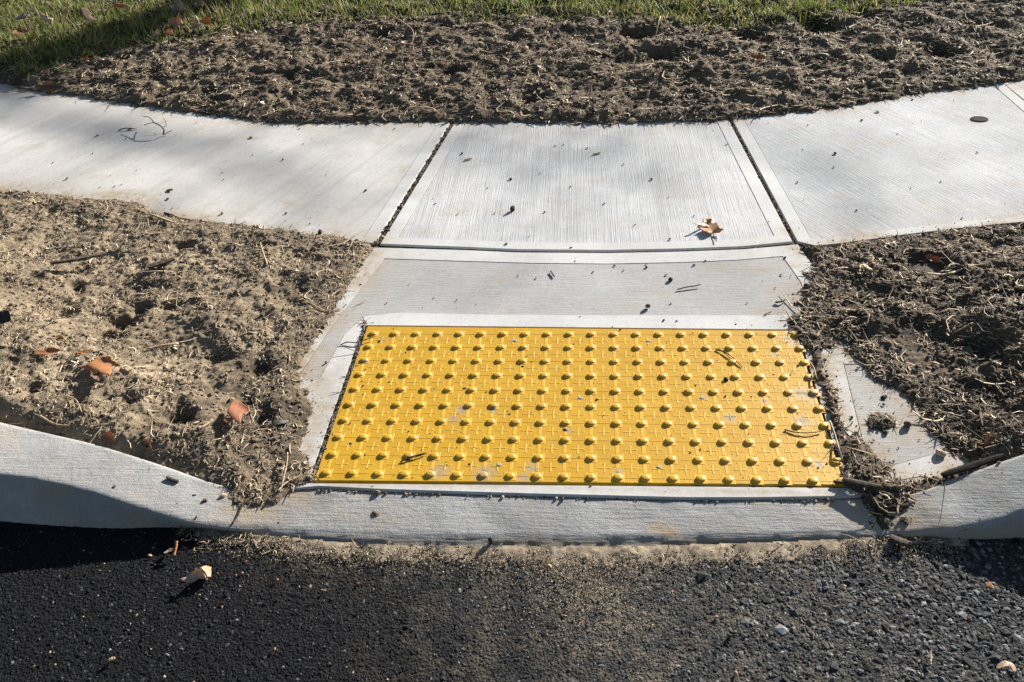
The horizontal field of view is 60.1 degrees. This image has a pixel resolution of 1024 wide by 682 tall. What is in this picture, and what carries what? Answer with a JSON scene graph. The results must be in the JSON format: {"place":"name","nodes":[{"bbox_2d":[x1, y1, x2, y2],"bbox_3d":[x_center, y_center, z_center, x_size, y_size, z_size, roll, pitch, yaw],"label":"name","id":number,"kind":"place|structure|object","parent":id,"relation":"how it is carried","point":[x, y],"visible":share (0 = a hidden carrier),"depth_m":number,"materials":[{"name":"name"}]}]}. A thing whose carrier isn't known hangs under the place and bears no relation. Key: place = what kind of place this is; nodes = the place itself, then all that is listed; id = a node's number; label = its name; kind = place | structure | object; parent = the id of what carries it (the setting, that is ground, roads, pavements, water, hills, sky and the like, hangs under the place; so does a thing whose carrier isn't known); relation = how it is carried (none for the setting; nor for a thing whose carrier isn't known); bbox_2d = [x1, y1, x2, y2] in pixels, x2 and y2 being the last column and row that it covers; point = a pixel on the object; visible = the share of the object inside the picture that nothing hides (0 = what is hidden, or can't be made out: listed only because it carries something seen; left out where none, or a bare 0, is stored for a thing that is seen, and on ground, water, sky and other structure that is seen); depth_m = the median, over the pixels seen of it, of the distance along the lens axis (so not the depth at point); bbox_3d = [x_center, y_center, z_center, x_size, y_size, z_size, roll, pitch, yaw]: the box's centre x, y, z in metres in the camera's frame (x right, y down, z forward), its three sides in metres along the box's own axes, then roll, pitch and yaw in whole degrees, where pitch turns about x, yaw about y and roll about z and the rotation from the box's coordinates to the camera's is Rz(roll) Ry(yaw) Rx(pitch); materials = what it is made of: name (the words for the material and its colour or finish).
{"place":"outdoors","nodes":[
{"label":"outdoors","id":0,"kind":"place"},
{"bbox_2d":[0,188,373,507],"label":"soil bed","id":1,"kind":"object","parent":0,"point":[205,401],"visible":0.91,"depth_m":2.41,"materials":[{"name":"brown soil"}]},
{"bbox_2d":[0,310,13,323],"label":"leaf","id":2,"kind":"object","parent":1,"relation":"on","point":[5,316],"visible":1,"depth_m":2.37,"materials":[{"name":"black plant"}]},
{"bbox_2d":[34,347,64,354],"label":"leaf","id":3,"kind":"object","parent":1,"relation":"on","point":[50,350],"visible":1,"depth_m":2.24,"materials":[{"name":"orange plant"}]},
{"bbox_2d":[38,415,69,426],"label":"straw stalk","id":4,"kind":"object","parent":1,"relation":"on","point":[51,422],"visible":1,"depth_m":2.06,"materials":[{"name":"beige plant"}]},
{"bbox_2d":[64,395,81,411],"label":"straw stalk","id":5,"kind":"object","parent":1,"relation":"on","point":[75,400],"visible":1,"depth_m":2.10,"materials":[{"name":"beige plant"}]},
{"bbox_2d":[50,253,106,264],"bbox_3d":[-1.335,-0.255,2.730,0.159,0.011,0.027,-16,26,-34],"label":"bark strip","id":6,"kind":"object","parent":1,"relation":"on","point":[80,258],"visible":1,"depth_m":2.72,"materials":[{"name":"wood"}]},
{"bbox_2d":[76,349,91,352],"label":"leaf","id":7,"kind":"object","parent":1,"relation":"on","point":[83,351],"visible":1,"depth_m":2.27,"materials":[{"name":"orange plant"}]},
{"bbox_2d":[81,356,119,374],"bbox_3d":[-1.013,0.063,2.195,0.131,0.027,0.061,23,44,31],"label":"leaf","id":8,"kind":"object","parent":1,"relation":"on","point":[102,365],"visible":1,"depth_m":2.20,"materials":[{"name":"orange plant"}]},
{"bbox_2d":[101,431,113,441],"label":"leaf","id":9,"kind":"object","parent":1,"relation":"on","point":[107,436],"visible":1,"depth_m":2.04,"materials":[{"name":"brown plant"}]},
{"bbox_2d":[119,369,129,377],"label":"leaf","id":10,"kind":"object","parent":1,"relation":"on","point":[125,372],"visible":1,"depth_m":2.21,"materials":[{"name":"plant"}]},
{"bbox_2d":[139,439,151,448],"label":"leaf","id":11,"kind":"object","parent":1,"relation":"on","point":[146,443],"visible":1,"depth_m":2.04,"materials":[{"name":"brown plant"}]},
{"bbox_2d":[147,257,174,268],"bbox_3d":[-1.073,-0.239,2.708,0.082,0.009,0.021,-23,44,-27],"label":"bark strip","id":12,"kind":"object","parent":1,"relation":"on","point":[159,263],"visible":1,"depth_m":2.70,"materials":[{"name":"brown wood"}]},
{"bbox_2d":[148,343,178,348],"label":"straw stalk","id":13,"kind":"object","parent":1,"relation":"on","point":[163,345],"visible":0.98,"depth_m":2.38,"materials":[{"name":"beige plant"}]},
{"bbox_2d":[197,419,212,427],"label":"straw stalk","id":14,"kind":"object","parent":1,"relation":"on","point":[210,421],"visible":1,"depth_m":2.09,"materials":[{"name":"beige plant"}]},
{"bbox_2d":[224,435,230,441],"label":"leaf","id":15,"kind":"object","parent":1,"relation":"on","point":[227,438],"visible":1,"depth_m":2.07,"materials":[{"name":"plant"}]},
{"bbox_2d":[223,400,249,423],"bbox_3d":[-0.659,0.170,2.119,0.056,0.020,0.108,0,36,5],"label":"leaf","id":16,"kind":"object","parent":1,"relation":"on","point":[237,410],"visible":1,"depth_m":2.12,"materials":[{"name":"orange plant"}]},
{"bbox_2d":[259,242,267,265],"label":"straw stalk","id":17,"kind":"object","parent":1,"relation":"on","point":[266,262],"visible":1,"depth_m":2.75,"materials":[{"name":"beige plant"}]},
{"bbox_2d":[279,452,287,492],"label":"straw stalk","id":18,"kind":"object","parent":1,"relation":"on","point":[284,472],"visible":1,"depth_m":1.99,"materials":[{"name":"beige plant"}]},
{"bbox_2d":[0,0,922,83],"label":"lawn grass","id":19,"kind":"structure","parent":0,"point":[114,17],"depth_m":4.67,"materials":[{"name":"green plant"}]},
{"bbox_2d":[13,27,27,34],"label":"leaf","id":20,"kind":"object","parent":19,"relation":"on","point":[18,31],"visible":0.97,"depth_m":4.62,"materials":[{"name":"brown plant"}]},
{"bbox_2d":[14,12,26,19],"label":"leaf","id":21,"kind":"object","parent":19,"relation":"on","point":[21,16],"visible":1,"depth_m":4.81,"materials":[{"name":"brown plant"}]},
{"bbox_2d":[39,12,52,23],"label":"leaf","id":22,"kind":"object","parent":19,"relation":"on","point":[47,19],"visible":1,"depth_m":4.82,"materials":[{"name":"beige plant"}]},
{"bbox_2d":[81,8,97,21],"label":"leaf","id":23,"kind":"object","parent":19,"relation":"on","point":[86,13],"visible":0.98,"depth_m":4.84,"materials":[{"name":"beige plant"}]},
{"bbox_2d":[113,4,127,6],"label":"leaf","id":24,"kind":"object","parent":19,"relation":"on","point":[118,5],"visible":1,"depth_m":4.88,"materials":[{"name":"brown plant"}]},
{"bbox_2d":[164,29,173,35],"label":"leaf","id":25,"kind":"object","parent":19,"relation":"on","point":[168,32],"visible":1,"depth_m":4.52,"materials":[{"name":"brown plant"}]},
{"bbox_2d":[167,15,185,26],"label":"leaf","id":26,"kind":"object","parent":19,"relation":"on","point":[174,21],"visible":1,"depth_m":4.62,"materials":[{"name":"brown plant"}]},
{"bbox_2d":[169,0,185,10],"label":"leaf","id":27,"kind":"object","parent":19,"relation":"on","point":[179,5],"visible":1,"depth_m":4.71,"materials":[{"name":"brown plant"}]},
{"bbox_2d":[191,15,199,27],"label":"leaf","id":28,"kind":"object","parent":19,"relation":"on","point":[196,23],"visible":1,"depth_m":4.61,"materials":[{"name":"brown plant"}]},
{"bbox_2d":[194,0,203,7],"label":"leaf","id":29,"kind":"object","parent":19,"relation":"on","point":[199,3],"visible":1,"depth_m":4.78,"materials":[{"name":"brown plant"}]},
{"bbox_2d":[201,17,211,23],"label":"leaf","id":30,"kind":"object","parent":19,"relation":"on","point":[205,21],"visible":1,"depth_m":4.60,"materials":[{"name":"brown plant"}]},
{"bbox_2d":[0,80,1023,251],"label":"sidewalk","id":31,"kind":"structure","parent":0,"point":[706,172],"depth_m":3.21,"materials":[{"name":"concrete"}]},
{"bbox_2d":[143,116,171,134],"bbox_3d":[-1.482,-0.908,3.704,0.185,0.042,0.063,24,45,33],"label":"branched twig","id":32,"kind":"object","parent":31,"relation":"on","point":[158,124],"visible":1,"depth_m":3.66,"materials":[{"name":"wood"}]},
{"bbox_2d":[8,107,1023,530],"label":"fine grit","id":33,"kind":"object","parent":31,"relation":"on","point":[574,343],"visible":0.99,"depth_m":2.23,"materials":[{"name":"soil"}]},
{"bbox_2d":[694,218,722,241],"bbox_3d":[0.631,-0.358,2.798,0.079,0.020,0.137,-21,40,-22],"label":"leaf","id":34,"kind":"object","parent":31,"relation":"on","point":[713,228],"visible":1,"depth_m":2.81,"materials":[{"name":"beige plant"}]},
{"bbox_2d":[970,116,987,121],"bbox_3d":[1.788,-0.850,3.389,0.067,0.003,0.052,0,36,5],"label":"lifting socket","id":35,"kind":"object","parent":31,"relation":"on","point":[979,119],"visible":1,"depth_m":3.39,"materials":[{"name":"black plastic"}]},
{"bbox_2d":[0,521,1023,681],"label":"road","id":36,"kind":"structure","parent":0,"point":[287,634],"depth_m":1.70,"materials":[{"name":"black asphalt"}]},
{"bbox_2d":[172,541,177,555],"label":"reed","id":37,"kind":"object","parent":36,"relation":"on","point":[175,548],"visible":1,"depth_m":1.85,"materials":[{"name":"orange plant"}]},
{"bbox_2d":[180,567,205,582],"bbox_3d":[-0.643,0.472,1.786,0.057,0.018,0.025,-6,36,-3],"label":"leaf","id":38,"kind":"object","parent":36,"relation":"on","point":[195,575],"visible":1,"depth_m":1.79,"materials":[{"name":"plant"}]},
{"bbox_2d":[200,565,210,576],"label":"leaf","id":39,"kind":"object","parent":36,"relation":"on","point":[206,569],"visible":1,"depth_m":1.80,"materials":[{"name":"beige plant"}]},
{"bbox_2d":[174,526,959,568],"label":"curb litter","id":40,"kind":"object","parent":36,"relation":"on","point":[276,542],"visible":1,"depth_m":1.86,"materials":[{"name":"beige plant"}]},
{"bbox_2d":[889,534,908,545],"bbox_3d":[0.779,0.401,1.783,0.036,0.009,0.018,21,33,30],"label":"bark strip","id":41,"kind":"object","parent":40,"relation":"on","point":[898,540],"visible":1,"depth_m":1.78,"materials":[{"name":"wood"}]},
{"bbox_2d":[194,529,963,677],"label":"sand grains","id":42,"kind":"object","parent":36,"relation":"on","point":[589,560],"visible":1,"depth_m":1.79,"materials":[{"name":"soil"}]},
{"bbox_2d":[193,528,968,568],"bbox_3d":[0.119,0.430,1.817,1.616,0.010,0.100,0,36,4],"label":"sand drift","id":43,"kind":"object","parent":36,"relation":"on","point":[717,553],"visible":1,"depth_m":1.80,"materials":[{"name":"beige sand"}]},
{"bbox_2d":[929,651,931,664],"bbox_3d":[0.743,0.562,1.571,0.004,0.005,0.029,8,38,19],"label":"wood chip","id":44,"kind":"object","parent":36,"relation":"on","point":[930,657],"visible":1,"depth_m":1.57,"materials":[{"name":"wood"}]},
{"bbox_2d":[996,660,1016,676],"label":"leaf","id":45,"kind":"object","parent":36,"relation":"on","point":[1002,664],"visible":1,"depth_m":1.54,"materials":[{"name":"beige plant"}]},
{"bbox_2d":[0,0,1023,125],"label":"soil bed","id":46,"kind":"object","parent":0,"point":[632,32],"visible":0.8,"depth_m":4.07,"materials":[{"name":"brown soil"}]},
{"bbox_2d":[12,78,21,82],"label":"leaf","id":47,"kind":"object","parent":46,"relation":"on","point":[18,79],"visible":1,"depth_m":4.23,"materials":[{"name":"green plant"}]},
{"bbox_2d":[38,80,54,84],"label":"leaf","id":48,"kind":"object","parent":46,"relation":"on","point":[47,82],"visible":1,"depth_m":4.16,"materials":[{"name":"brown plant"}]},
{"bbox_2d":[389,13,413,45],"bbox_3d":[-0.542,-1.562,4.425,0.044,0.067,0.368,-15,38,-15],"label":"straw stalk","id":49,"kind":"object","parent":46,"relation":"on","point":[406,25],"visible":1,"depth_m":4.40,"materials":[{"name":"beige plant"}]},
{"bbox_2d":[2,0,1020,119],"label":"soil clods","id":50,"kind":"object","parent":46,"relation":"on","point":[364,108],"visible":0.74,"depth_m":4.07,"materials":[{"name":"brown soil"}]},
{"bbox_2d":[627,118,637,122],"bbox_3d":[0.479,-0.877,3.527,0.045,0.012,0.028,-2,48,-3],"label":"chunk","id":51,"kind":"object","parent":46,"relation":"on","point":[632,120],"visible":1,"depth_m":3.52,"materials":[{"name":"grey stone"}]},
{"bbox_2d":[750,54,767,59],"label":"leaf","id":52,"kind":"object","parent":46,"relation":"on","point":[757,56],"visible":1,"depth_m":3.90,"materials":[{"name":"brown plant"}]},
{"bbox_2d":[119,119,1012,424],"bbox_3d":[-0.077,-0.328,2.844,5.800,0.001,2.200,0,36,5],"label":"joint bedding","id":53,"kind":"object","parent":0,"point":[925,267],"visible":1,"depth_m":2.75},
{"bbox_2d":[311,120,833,503],"bbox_3d":[0.215,-0.292,2.769,1.327,0.023,2.151,0,36,5],"label":"joint grit","id":54,"kind":"object","parent":53,"relation":"on","point":[378,242],"visible":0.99,"depth_m":2.90,"materials":[{"name":"soil"}]},
{"bbox_2d":[781,222,1023,537],"bbox_3d":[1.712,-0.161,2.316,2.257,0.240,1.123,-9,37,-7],"label":"soil bed","id":55,"kind":"object","parent":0,"point":[1002,331],"visible":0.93,"depth_m":2.27,"materials":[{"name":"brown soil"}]},
{"bbox_2d":[815,324,825,337],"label":"straw stalk","id":56,"kind":"object","parent":55,"relation":"on","point":[820,331],"visible":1,"depth_m":2.33,"materials":[{"name":"beige plant"}]},
{"bbox_2d":[844,477,881,488],"bbox_3d":[0.743,0.301,1.877,0.074,0.009,0.013,11,36,24],"label":"bark strip","id":57,"kind":"object","parent":55,"relation":"on","point":[862,483],"visible":1,"depth_m":1.87,"materials":[{"name":"wood"}]},
{"bbox_2d":[862,264,872,270],"bbox_3d":[1.014,-0.209,2.526,0.013,0.006,0.035,-11,34,-19],"label":"wood chip","id":58,"kind":"object","parent":55,"relation":"on","point":[867,267],"visible":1,"depth_m":2.52,"materials":[{"name":"beige wood"}]},
{"bbox_2d":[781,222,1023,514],"bbox_3d":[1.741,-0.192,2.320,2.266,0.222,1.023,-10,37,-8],"label":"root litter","id":59,"kind":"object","parent":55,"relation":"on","point":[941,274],"visible":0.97,"depth_m":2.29,"materials":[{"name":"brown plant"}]},
{"bbox_2d":[798,228,1023,502],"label":"soil clods","id":60,"kind":"object","parent":55,"relation":"on","point":[1010,351],"visible":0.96,"depth_m":2.30,"materials":[{"name":"brown soil"}]},
{"bbox_2d":[925,254,942,263],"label":"leaf","id":61,"kind":"object","parent":55,"relation":"on","point":[930,257],"visible":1,"depth_m":2.56,"materials":[{"name":"brown plant"}]},
{"bbox_2d":[953,322,972,333],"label":"straw stalk","id":62,"kind":"object","parent":55,"relation":"on","point":[962,328],"visible":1,"depth_m":2.27,"materials":[{"name":"brown plant"}]},
{"bbox_2d":[941,453,1004,476],"bbox_3d":[0.983,0.264,1.887,0.144,0.009,0.017,-16,34,-4],"label":"stick","id":63,"kind":"object","parent":55,"relation":"on","point":[972,465],"visible":1,"depth_m":1.88,"materials":[{"name":"black wood"}]},
{"bbox_2d":[957,421,990,444],"bbox_3d":[1.028,0.204,1.970,0.008,0.009,0.091,-17,38,-18],"label":"straw stalk","id":64,"kind":"object","parent":55,"relation":"on","point":[977,435],"visible":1,"depth_m":1.97,"materials":[{"name":"brown plant"}]},
{"bbox_2d":[984,432,989,444],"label":"leaf","id":65,"kind":"object","parent":55,"relation":"on","point":[986,441],"visible":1,"depth_m":1.93,"materials":[{"name":"brown plant"}]},
{"label":"ground","id":66,"kind":"structure","parent":0,"visible":0},
{"bbox_2d":[0,423,1023,547],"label":"curb","id":67,"kind":"structure","parent":66,"relation":"on","point":[48,479],"depth_m":1.89,"materials":[{"name":"concrete"}]},
{"bbox_2d":[166,476,178,482],"bbox_3d":[-0.755,0.307,1.971,0.031,0.006,0.008,18,28,10],"label":"wood chip","id":68,"kind":"object","parent":67,"relation":"on","point":[172,479],"visible":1,"depth_m":1.97,"materials":[{"name":"brown plant"}]},
{"bbox_2d":[232,498,245,523],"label":"twig","id":69,"kind":"object","parent":67,"relation":"on","point":[235,519],"visible":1,"depth_m":1.92,"materials":[{"name":"beige wood"}]},
{"bbox_2d":[372,511,379,516],"bbox_3d":[-0.292,0.373,1.910,0.022,0.009,0.013,24,42,22],"label":"chip","id":70,"kind":"object","parent":67,"relation":"on","point":[376,513],"visible":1,"depth_m":1.91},
{"bbox_2d":[0,63,1021,531],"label":"edge grains","id":71,"kind":"object","parent":67,"relation":"on","point":[780,339],"visible":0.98,"depth_m":2.30,"materials":[{"name":"soil"}]},
{"bbox_2d":[292,244,968,500],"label":"ramp slab","id":72,"kind":"structure","parent":66,"relation":"on","point":[606,294],"depth_m":2.49,"materials":[{"name":"concrete"}]},
{"bbox_2d":[340,337,373,344],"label":"stem","id":73,"kind":"object","parent":72,"relation":"on","point":[356,342],"visible":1,"depth_m":2.40,"materials":[{"name":"brown plant"}]},
{"bbox_2d":[313,326,843,487],"bbox_3d":[0.154,0.148,2.185,1.185,0.037,0.612,0,36,5],"label":"tactile panel","id":74,"kind":"object","parent":72,"relation":"on","point":[704,414],"visible":0.99,"depth_m":2.13,"materials":[{"name":"yellow plastic"}]},
{"bbox_2d":[309,317,372,480],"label":"gap litter","id":75,"kind":"object","parent":74,"relation":"on","point":[342,397],"visible":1,"depth_m":2.24,"materials":[{"name":"plant"}]},
{"bbox_2d":[400,452,425,461],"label":"stem","id":76,"kind":"object","parent":74,"relation":"on","point":[412,456],"visible":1,"depth_m":2.02,"materials":[{"name":"brown plant"}]},
{"bbox_2d":[784,429,820,432],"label":"stem","id":77,"kind":"object","parent":74,"relation":"on","point":[800,432],"visible":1,"depth_m":2.03,"materials":[{"name":"beige plant"}]},
{"bbox_2d":[829,421,842,460],"bbox_3d":[0.731,0.222,1.999,0.008,0.013,0.128,0,36,5],"label":"stem","id":78,"kind":"object","parent":74,"relation":"on","point":[832,427],"visible":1,"depth_m":2.00,"materials":[{"name":"beige plant"}]},
{"bbox_2d":[833,480,864,491],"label":"stem","id":79,"kind":"object","parent":74,"relation":"on","point":[845,483],"visible":1,"depth_m":1.89,"materials":[{"name":"brown plant"}]},
{"bbox_2d":[903,420,911,427],"bbox_3d":[0.910,0.191,2.036,0.020,0.015,0.019,-27,42,-28],"label":"clod","id":80,"kind":"object","parent":72,"relation":"on","point":[907,423],"visible":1,"depth_m":2.03,"materials":[{"name":"brown soil"}]},
{"bbox_2d":[935,449,945,456],"bbox_3d":[0.946,0.248,1.955,0.018,0.017,0.024,-13,37,-12],"label":"pebble","id":81,"kind":"object","parent":72,"relation":"on","point":[940,453],"visible":1,"depth_m":1.95,"materials":[{"name":"beige stone"}]}
]}

